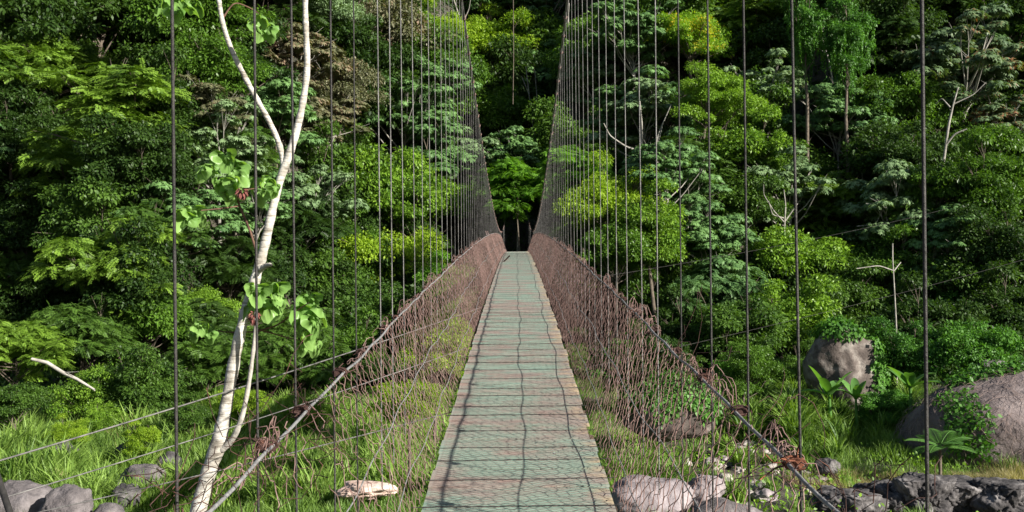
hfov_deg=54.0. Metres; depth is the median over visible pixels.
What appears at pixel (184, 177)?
forest tree
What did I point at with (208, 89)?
forest tree
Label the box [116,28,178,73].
forest tree
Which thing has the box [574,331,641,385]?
bush
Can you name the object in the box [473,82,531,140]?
forest tree
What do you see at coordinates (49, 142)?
forest tree
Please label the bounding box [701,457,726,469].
river stone
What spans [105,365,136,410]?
bush
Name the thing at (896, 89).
forest tree
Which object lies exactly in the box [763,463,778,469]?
river stone
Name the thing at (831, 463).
boulder
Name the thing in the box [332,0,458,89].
forest tree
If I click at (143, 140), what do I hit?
forest tree
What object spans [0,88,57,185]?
forest tree
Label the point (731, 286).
forest tree
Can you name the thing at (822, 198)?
forest tree
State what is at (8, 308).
forest tree
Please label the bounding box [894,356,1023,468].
boulder
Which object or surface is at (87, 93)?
forest tree
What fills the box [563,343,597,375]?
bush
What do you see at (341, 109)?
forest tree
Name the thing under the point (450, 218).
forest tree
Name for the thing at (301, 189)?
forest tree
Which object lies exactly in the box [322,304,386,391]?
bush
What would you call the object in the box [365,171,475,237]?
forest tree
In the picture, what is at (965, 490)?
ledge rock
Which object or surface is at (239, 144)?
forest tree
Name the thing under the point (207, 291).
forest tree
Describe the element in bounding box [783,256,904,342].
forest tree
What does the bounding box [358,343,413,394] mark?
bush
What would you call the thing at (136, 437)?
bush
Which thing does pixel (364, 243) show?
bush
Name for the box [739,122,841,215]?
forest tree
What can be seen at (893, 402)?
bush
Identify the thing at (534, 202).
forest tree
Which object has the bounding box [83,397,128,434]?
bush
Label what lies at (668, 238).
forest tree
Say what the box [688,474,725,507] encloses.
boulder
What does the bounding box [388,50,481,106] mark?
forest tree
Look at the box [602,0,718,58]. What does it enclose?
forest tree
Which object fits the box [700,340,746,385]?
bush
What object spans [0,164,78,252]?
forest tree
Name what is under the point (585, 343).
bush
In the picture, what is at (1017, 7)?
forest tree
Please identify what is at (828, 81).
forest tree
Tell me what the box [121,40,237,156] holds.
forest tree
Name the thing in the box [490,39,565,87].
forest tree
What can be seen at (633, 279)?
forest tree
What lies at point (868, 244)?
forest tree
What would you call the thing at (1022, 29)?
forest tree
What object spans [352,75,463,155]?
forest tree
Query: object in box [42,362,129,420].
bush
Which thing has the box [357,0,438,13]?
forest tree
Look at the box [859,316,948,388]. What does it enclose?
bush
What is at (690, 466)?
dry grass
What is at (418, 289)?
forest tree
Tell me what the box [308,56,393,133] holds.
forest tree
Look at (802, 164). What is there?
forest tree
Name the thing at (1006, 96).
forest tree
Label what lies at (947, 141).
bare tree
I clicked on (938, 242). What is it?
forest tree
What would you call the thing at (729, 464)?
river stone
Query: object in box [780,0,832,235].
forest tree
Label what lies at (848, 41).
forest tree
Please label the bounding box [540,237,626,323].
forest tree
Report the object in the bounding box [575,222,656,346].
tree
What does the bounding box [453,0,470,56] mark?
bare tree
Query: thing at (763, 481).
ground cover
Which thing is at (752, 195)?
forest tree
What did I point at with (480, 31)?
forest tree
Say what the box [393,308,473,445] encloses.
tree
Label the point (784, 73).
forest tree
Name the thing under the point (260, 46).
forest tree
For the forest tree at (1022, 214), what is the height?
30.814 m
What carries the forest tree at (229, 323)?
on the ground at (524, 226)
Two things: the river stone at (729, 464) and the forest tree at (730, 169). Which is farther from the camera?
the forest tree at (730, 169)
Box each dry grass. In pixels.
[51,410,447,510]
[591,425,850,486]
[778,454,1023,494]
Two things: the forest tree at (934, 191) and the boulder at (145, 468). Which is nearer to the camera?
the boulder at (145, 468)
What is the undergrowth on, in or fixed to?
on the ground at (524, 226)
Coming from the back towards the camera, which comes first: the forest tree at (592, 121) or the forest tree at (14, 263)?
the forest tree at (592, 121)
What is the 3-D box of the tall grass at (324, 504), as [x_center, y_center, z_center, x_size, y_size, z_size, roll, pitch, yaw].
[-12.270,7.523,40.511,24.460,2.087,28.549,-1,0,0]
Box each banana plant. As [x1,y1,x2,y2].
[797,366,852,419]
[836,378,869,429]
[887,366,943,413]
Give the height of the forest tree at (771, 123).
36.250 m
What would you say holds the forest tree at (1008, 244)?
on the ground at (524, 226)
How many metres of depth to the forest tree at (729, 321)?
57.31 m
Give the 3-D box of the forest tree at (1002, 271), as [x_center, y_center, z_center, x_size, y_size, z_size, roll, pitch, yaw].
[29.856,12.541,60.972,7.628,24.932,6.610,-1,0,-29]
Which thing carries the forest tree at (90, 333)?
on the ground at (524, 226)
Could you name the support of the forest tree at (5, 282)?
on the ground at (524, 226)
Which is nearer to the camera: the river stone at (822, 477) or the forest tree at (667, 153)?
the river stone at (822, 477)
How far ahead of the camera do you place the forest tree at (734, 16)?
99.07 m
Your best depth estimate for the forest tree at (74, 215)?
59.58 m
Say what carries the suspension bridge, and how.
on the ground at (524, 226)
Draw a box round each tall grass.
[0,383,455,511]
[574,374,1023,511]
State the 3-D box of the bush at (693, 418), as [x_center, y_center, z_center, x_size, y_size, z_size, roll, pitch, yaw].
[5.865,5.684,38.007,4.239,2.740,3.368,-1,0,0]
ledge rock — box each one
[811,485,889,511]
[853,479,906,511]
[889,472,956,511]
[947,475,981,511]
[970,477,1023,511]
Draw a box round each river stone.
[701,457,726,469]
[716,473,732,481]
[724,460,732,467]
[731,465,743,472]
[750,480,765,490]
[750,488,779,501]
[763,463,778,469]
[806,475,829,484]
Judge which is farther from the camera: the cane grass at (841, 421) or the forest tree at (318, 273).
the forest tree at (318, 273)
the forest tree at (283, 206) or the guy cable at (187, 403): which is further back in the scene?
the forest tree at (283, 206)
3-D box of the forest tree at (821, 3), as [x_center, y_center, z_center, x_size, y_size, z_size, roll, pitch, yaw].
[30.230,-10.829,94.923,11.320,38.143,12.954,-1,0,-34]
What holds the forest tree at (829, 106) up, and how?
on the ground at (524, 226)
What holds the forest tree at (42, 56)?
on the ground at (524, 226)
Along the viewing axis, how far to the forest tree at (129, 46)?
84.78 m
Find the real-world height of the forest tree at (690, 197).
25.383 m
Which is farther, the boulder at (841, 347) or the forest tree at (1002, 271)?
the forest tree at (1002, 271)
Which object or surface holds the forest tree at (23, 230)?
on the ground at (524, 226)
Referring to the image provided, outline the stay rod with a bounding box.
[0,474,12,511]
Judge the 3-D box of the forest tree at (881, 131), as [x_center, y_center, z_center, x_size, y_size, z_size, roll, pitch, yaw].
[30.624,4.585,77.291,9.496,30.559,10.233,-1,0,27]
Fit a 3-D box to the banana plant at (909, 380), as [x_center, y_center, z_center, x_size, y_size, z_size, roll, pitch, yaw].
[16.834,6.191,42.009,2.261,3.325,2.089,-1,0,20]
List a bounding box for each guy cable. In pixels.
[0,307,480,460]
[0,345,472,499]
[39,412,450,511]
[544,209,944,285]
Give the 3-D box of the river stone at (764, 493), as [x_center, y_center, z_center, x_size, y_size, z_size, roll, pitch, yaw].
[7.894,7.527,31.367,0.781,0.598,0.737,-1,0,40]
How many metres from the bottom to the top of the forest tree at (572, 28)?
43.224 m
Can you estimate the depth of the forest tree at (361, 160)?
82.93 m
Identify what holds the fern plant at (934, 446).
on the ground at (524, 226)
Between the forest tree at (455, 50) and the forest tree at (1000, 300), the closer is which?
the forest tree at (1000, 300)
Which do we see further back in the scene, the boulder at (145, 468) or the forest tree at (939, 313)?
the forest tree at (939, 313)
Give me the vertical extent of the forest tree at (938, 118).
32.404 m
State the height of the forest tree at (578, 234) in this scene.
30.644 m
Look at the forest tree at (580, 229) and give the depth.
71.92 m
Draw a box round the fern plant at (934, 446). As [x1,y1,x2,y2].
[905,428,975,474]
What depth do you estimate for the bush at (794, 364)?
54.73 m
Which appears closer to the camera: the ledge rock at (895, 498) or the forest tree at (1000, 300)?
the ledge rock at (895, 498)
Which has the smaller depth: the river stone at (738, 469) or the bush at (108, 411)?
the river stone at (738, 469)
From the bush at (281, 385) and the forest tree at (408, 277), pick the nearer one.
the bush at (281, 385)
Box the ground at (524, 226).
[0,0,1023,511]
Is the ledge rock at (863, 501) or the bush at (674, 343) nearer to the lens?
the ledge rock at (863, 501)
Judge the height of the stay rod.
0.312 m
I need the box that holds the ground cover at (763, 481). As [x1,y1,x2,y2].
[29,359,999,511]
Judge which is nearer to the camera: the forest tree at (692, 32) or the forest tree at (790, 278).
the forest tree at (790, 278)
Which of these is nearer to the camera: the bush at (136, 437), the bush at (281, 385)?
the bush at (136, 437)
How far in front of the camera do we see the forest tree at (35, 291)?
63.25 m
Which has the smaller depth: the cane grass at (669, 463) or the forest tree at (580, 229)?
the cane grass at (669, 463)
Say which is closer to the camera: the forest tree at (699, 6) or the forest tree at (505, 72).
the forest tree at (699, 6)
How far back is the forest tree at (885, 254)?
67.17 m
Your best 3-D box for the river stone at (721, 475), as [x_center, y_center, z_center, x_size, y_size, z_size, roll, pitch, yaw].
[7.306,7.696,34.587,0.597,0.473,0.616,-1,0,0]
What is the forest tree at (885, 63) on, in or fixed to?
on the ground at (524, 226)
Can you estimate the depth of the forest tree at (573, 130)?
96.48 m
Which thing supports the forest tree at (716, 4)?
on the ground at (524, 226)
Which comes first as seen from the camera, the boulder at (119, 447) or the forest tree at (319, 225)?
the boulder at (119, 447)
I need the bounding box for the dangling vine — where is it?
[513,0,513,90]
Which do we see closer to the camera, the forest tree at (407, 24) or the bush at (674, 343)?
the bush at (674, 343)
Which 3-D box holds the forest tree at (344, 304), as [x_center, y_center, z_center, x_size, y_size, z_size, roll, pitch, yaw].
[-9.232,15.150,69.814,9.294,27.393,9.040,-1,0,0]
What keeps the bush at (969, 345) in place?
on the ground at (524, 226)
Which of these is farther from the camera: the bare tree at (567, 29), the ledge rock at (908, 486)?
the bare tree at (567, 29)
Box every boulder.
[0,480,51,511]
[38,484,93,511]
[45,441,78,453]
[93,502,124,511]
[111,483,140,508]
[115,440,128,458]
[116,463,166,487]
[155,451,181,467]
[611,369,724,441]
[611,474,694,511]
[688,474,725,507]
[690,497,761,511]
[802,313,896,412]
[814,457,840,475]
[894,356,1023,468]
[976,359,1004,368]
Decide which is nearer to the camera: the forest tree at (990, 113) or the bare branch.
the bare branch
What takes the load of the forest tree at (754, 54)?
on the ground at (524, 226)
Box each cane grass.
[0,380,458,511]
[594,428,785,502]
[685,368,941,473]
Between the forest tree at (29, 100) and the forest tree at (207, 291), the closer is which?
the forest tree at (207, 291)
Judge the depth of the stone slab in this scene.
30.65 m
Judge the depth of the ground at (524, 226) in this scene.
88.19 m
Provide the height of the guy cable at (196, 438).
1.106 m
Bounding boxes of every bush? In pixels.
[0,381,55,430]
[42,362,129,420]
[42,413,92,445]
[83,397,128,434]
[100,342,198,417]
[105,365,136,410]
[120,419,162,455]
[158,334,293,403]
[159,391,216,435]
[208,386,271,430]
[209,314,351,394]
[268,364,314,392]
[270,393,346,432]
[279,358,378,395]
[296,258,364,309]
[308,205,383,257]
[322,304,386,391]
[336,225,453,287]
[336,356,393,369]
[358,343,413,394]
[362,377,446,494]
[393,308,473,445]
[396,345,435,387]
[416,348,470,394]
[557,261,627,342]
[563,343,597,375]
[567,328,605,377]
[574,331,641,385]
[609,318,693,396]
[643,281,724,366]
[672,355,707,380]
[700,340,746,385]
[715,338,790,403]
[769,360,807,391]
[776,337,814,384]
[777,393,835,416]
[794,341,811,362]
[852,388,918,423]
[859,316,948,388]
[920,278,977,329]
[923,317,1023,378]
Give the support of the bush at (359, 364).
on the ground at (524, 226)
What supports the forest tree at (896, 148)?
on the ground at (524, 226)
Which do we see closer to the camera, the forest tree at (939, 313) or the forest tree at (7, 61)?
the forest tree at (939, 313)
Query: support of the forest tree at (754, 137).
on the ground at (524, 226)
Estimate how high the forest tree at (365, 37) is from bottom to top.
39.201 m
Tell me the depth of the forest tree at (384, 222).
83.00 m
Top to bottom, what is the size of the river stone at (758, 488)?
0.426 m
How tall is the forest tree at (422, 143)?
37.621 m
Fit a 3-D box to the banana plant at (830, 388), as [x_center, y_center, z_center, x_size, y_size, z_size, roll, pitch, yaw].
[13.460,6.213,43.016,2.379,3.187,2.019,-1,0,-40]
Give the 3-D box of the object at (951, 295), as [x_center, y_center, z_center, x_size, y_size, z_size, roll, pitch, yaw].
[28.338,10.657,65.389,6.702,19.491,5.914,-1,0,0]
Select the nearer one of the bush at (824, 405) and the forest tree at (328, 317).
the bush at (824, 405)
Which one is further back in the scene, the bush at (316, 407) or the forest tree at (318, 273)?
the forest tree at (318, 273)
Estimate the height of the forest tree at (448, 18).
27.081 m
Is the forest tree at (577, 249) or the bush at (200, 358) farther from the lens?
the forest tree at (577, 249)
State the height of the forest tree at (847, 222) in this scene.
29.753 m
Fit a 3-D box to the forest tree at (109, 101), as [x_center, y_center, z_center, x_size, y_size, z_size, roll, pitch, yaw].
[-24.253,3.163,64.638,12.312,32.454,9.526,-1,0,-33]
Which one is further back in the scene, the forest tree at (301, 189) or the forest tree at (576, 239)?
the forest tree at (576, 239)
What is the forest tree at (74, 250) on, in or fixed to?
on the ground at (524, 226)
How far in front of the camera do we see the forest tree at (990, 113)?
78.12 m
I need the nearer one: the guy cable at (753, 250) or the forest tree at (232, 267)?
the guy cable at (753, 250)
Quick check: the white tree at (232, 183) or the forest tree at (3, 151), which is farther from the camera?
the forest tree at (3, 151)
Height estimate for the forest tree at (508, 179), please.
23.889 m
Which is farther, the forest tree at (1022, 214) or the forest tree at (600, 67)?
the forest tree at (600, 67)
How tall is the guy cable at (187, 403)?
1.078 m
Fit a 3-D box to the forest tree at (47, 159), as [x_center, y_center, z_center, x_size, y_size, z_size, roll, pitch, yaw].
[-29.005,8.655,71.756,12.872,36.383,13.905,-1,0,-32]
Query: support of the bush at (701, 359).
on the ground at (524, 226)
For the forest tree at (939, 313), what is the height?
24.020 m
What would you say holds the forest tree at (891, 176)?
on the ground at (524, 226)
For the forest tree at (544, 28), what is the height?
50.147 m
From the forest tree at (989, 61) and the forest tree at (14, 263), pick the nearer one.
the forest tree at (14, 263)
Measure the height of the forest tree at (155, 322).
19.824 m
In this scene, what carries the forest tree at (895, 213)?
on the ground at (524, 226)
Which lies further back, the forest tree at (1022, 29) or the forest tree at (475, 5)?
the forest tree at (475, 5)
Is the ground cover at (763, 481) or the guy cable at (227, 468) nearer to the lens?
the guy cable at (227, 468)
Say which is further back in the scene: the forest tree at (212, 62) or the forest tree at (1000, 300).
the forest tree at (212, 62)
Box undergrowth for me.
[0,0,1023,415]
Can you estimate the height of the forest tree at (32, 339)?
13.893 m
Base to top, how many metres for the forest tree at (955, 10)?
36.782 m
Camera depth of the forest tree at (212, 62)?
69.72 m
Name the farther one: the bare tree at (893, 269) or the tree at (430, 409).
the bare tree at (893, 269)
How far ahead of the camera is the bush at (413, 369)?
59.10 m
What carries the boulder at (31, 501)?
on the ground at (524, 226)
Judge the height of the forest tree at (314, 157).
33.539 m
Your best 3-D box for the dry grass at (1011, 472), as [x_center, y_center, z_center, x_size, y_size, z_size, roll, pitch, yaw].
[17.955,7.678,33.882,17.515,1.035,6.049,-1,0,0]
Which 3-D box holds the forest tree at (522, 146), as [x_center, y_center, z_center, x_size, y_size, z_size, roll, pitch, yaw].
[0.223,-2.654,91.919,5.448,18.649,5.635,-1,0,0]
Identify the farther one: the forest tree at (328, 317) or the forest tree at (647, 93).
the forest tree at (647, 93)
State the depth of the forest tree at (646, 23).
95.91 m
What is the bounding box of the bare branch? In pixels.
[31,358,95,390]
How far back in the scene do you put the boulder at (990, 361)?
44.12 m
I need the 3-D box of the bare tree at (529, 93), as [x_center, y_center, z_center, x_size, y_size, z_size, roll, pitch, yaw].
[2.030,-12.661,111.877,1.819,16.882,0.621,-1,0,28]
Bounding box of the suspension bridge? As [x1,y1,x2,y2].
[122,0,942,511]
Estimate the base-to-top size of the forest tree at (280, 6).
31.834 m
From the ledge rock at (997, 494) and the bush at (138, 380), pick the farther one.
the bush at (138, 380)
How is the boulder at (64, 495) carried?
on the ground at (524, 226)
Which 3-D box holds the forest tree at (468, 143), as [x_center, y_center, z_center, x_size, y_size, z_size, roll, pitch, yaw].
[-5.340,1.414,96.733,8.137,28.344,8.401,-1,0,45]
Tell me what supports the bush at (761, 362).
on the ground at (524, 226)
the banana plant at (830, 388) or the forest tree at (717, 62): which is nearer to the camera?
the banana plant at (830, 388)
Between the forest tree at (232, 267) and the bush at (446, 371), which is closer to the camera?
the bush at (446, 371)
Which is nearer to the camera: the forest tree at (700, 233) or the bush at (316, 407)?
the bush at (316, 407)
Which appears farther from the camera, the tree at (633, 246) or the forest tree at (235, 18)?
the forest tree at (235, 18)
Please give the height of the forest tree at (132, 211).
18.253 m
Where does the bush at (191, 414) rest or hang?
on the ground at (524, 226)
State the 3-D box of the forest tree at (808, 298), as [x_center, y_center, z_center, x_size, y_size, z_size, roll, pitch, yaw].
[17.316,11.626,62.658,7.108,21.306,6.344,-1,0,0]
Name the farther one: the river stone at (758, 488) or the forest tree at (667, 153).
the forest tree at (667, 153)
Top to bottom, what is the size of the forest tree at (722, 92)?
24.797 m
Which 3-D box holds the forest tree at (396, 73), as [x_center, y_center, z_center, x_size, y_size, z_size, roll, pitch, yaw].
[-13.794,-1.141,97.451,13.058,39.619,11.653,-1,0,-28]
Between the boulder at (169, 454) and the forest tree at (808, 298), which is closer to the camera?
the boulder at (169, 454)
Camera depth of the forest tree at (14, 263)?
64.94 m
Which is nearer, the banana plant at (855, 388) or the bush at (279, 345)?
the banana plant at (855, 388)
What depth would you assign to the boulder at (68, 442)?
38.92 m
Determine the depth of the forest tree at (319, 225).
73.39 m
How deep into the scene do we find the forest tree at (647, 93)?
81.94 m
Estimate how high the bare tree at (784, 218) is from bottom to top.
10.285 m
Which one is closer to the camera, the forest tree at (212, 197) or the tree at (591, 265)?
the forest tree at (212, 197)
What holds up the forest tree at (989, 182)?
on the ground at (524, 226)
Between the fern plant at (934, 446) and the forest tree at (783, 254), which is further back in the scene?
the forest tree at (783, 254)
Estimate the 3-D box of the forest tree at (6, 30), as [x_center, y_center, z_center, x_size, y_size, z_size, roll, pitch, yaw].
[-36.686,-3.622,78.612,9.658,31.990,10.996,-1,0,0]
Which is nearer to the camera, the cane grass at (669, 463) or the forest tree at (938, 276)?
the cane grass at (669, 463)
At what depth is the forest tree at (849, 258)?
68.18 m
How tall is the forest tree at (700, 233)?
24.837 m
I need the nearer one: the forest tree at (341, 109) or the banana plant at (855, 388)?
the banana plant at (855, 388)
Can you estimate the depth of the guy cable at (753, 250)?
39.22 m
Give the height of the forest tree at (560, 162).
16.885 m
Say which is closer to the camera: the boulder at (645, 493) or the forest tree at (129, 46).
the boulder at (645, 493)
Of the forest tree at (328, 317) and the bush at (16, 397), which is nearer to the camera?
the bush at (16, 397)
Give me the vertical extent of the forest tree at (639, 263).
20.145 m
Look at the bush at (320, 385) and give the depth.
57.21 m
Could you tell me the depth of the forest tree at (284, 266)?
69.34 m
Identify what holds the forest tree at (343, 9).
on the ground at (524, 226)
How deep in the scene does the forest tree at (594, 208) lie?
64.52 m
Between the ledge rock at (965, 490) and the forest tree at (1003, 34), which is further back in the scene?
the forest tree at (1003, 34)
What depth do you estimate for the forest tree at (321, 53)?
81.63 m
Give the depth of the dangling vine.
23.99 m
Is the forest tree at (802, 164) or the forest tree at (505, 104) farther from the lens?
the forest tree at (505, 104)
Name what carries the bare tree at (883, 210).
on the ground at (524, 226)
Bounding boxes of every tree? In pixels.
[0,0,127,49]
[0,15,105,103]
[0,28,155,115]
[0,41,40,93]
[0,68,83,148]
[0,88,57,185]
[0,122,15,177]
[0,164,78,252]
[0,178,69,254]
[0,251,44,301]
[0,281,66,378]
[0,319,79,429]
[1,233,97,309]
[4,122,92,184]
[7,123,95,199]
[8,249,89,324]
[15,214,190,316]
[21,57,206,160]
[27,291,161,379]
[28,172,162,251]
[62,58,121,137]
[67,110,213,209]
[68,0,169,69]
[76,215,205,334]
[81,120,192,207]
[92,286,197,367]
[107,197,217,337]
[108,179,254,254]
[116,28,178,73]
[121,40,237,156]
[122,0,280,44]
[154,0,326,511]
[155,16,275,96]
[156,296,260,386]
[170,284,249,338]
[175,71,257,200]
[175,99,275,240]
[178,10,299,96]
[182,235,286,304]
[191,118,284,213]
[223,171,299,239]
[229,304,346,385]
[233,194,362,292]
[238,0,334,44]
[239,67,326,168]
[244,238,317,298]
[247,18,352,89]
[265,153,369,246]
[288,78,372,183]
[292,237,385,308]
[293,0,383,28]
[294,118,376,198]
[300,14,399,68]
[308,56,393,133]
[321,40,430,144]
[322,277,421,354]
[325,139,439,215]
[325,146,404,236]
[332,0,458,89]
[341,212,452,296]
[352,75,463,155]
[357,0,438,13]
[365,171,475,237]
[388,7,498,99]
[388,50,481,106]
[393,253,496,360]
[394,116,486,189]
[412,249,477,310]
[416,0,476,41]
[421,171,530,264]
[437,124,501,225]
[452,61,547,153]
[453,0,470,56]
[458,0,531,28]
[464,1,541,94]
[473,5,566,71]
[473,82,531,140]
[476,154,565,250]
[481,31,570,137]
[486,115,558,210]
[486,125,541,251]
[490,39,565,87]
[497,0,585,25]
[521,66,536,200]
[522,95,628,193]
[534,10,616,106]
[534,143,617,344]
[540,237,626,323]
[541,220,583,315]
[548,172,610,339]
[548,184,691,240]
[551,150,668,346]
[556,42,629,132]
[567,3,572,116]
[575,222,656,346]
[576,64,702,154]
[580,75,681,158]
[584,0,684,89]
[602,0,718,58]
[603,103,671,191]
[604,257,728,345]
[606,176,689,319]
[613,228,740,305]
[618,126,716,283]
[622,226,689,293]
[637,129,770,213]
[639,145,734,229]
[644,7,736,78]
[660,6,771,76]
[664,261,788,311]
[669,60,776,138]
[675,199,762,269]
[676,64,796,140]
[682,293,793,360]
[684,158,793,249]
[700,102,793,214]
[709,0,790,61]
[711,0,789,17]
[713,15,819,77]
[721,48,807,140]
[725,144,835,230]
[729,245,861,299]
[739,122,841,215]
[741,222,855,294]
[749,272,842,359]
[763,184,797,227]
[776,76,897,187]
[776,188,888,245]
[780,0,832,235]
[780,0,855,28]
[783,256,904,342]
[790,75,911,166]
[792,169,867,232]
[809,9,939,85]
[811,216,909,305]
[822,0,880,179]
[823,0,951,53]
[823,25,834,170]
[832,158,951,250]
[832,249,889,288]
[838,117,964,195]
[842,69,938,126]
[842,186,999,252]
[847,118,934,178]
[852,69,976,136]
[853,222,932,344]
[856,203,900,308]
[856,243,900,382]
[860,269,993,386]
[891,2,1023,127]
[892,159,965,220]
[894,202,990,291]
[896,225,1023,300]
[911,0,1000,45]
[929,0,988,25]
[931,121,1023,201]
[932,127,1023,225]
[936,82,985,218]
[939,202,1023,285]
[952,259,1023,358]
[953,0,1023,63]
[955,283,1023,346]
[956,20,1023,98]
[958,86,1023,130]
[964,89,1023,155]
[972,184,1023,235]
[1005,21,1023,60]
[1007,128,1023,158]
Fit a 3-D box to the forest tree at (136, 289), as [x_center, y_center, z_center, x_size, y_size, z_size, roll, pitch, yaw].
[-20.954,9.438,57.232,6.911,23.423,7.909,-1,0,-33]
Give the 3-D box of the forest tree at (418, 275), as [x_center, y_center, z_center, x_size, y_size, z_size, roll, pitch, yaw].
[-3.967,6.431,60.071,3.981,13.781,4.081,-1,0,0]
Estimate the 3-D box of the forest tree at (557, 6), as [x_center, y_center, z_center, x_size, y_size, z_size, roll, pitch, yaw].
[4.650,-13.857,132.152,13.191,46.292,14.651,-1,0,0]
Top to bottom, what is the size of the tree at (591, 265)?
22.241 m
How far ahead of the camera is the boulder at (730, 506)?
28.05 m
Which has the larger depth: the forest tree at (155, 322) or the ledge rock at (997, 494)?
the forest tree at (155, 322)
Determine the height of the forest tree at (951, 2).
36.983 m
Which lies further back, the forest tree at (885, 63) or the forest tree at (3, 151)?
the forest tree at (885, 63)
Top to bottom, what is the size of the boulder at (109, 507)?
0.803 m
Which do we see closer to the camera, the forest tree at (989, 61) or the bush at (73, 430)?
the bush at (73, 430)
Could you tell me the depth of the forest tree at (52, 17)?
74.98 m
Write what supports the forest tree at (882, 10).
on the ground at (524, 226)
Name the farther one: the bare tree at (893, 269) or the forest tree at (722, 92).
the forest tree at (722, 92)
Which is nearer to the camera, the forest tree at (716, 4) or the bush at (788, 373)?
the bush at (788, 373)
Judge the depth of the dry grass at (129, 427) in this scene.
37.42 m
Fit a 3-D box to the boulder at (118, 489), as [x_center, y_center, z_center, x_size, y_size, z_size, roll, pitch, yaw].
[-12.335,7.728,32.051,0.853,0.934,0.795,-1,0,41]
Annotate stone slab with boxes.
[336,480,397,499]
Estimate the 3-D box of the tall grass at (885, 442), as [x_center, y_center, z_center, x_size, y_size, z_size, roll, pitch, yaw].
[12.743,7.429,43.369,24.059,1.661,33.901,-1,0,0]
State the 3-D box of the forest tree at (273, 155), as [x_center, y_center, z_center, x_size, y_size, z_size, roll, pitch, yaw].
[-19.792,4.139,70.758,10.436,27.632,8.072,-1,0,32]
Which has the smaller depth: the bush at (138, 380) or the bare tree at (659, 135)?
the bush at (138, 380)
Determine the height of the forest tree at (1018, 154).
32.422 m
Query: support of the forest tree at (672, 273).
on the ground at (524, 226)
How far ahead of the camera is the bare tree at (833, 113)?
86.62 m
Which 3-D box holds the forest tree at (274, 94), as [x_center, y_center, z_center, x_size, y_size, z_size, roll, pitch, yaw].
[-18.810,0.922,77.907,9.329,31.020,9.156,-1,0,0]
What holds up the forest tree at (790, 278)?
on the ground at (524, 226)

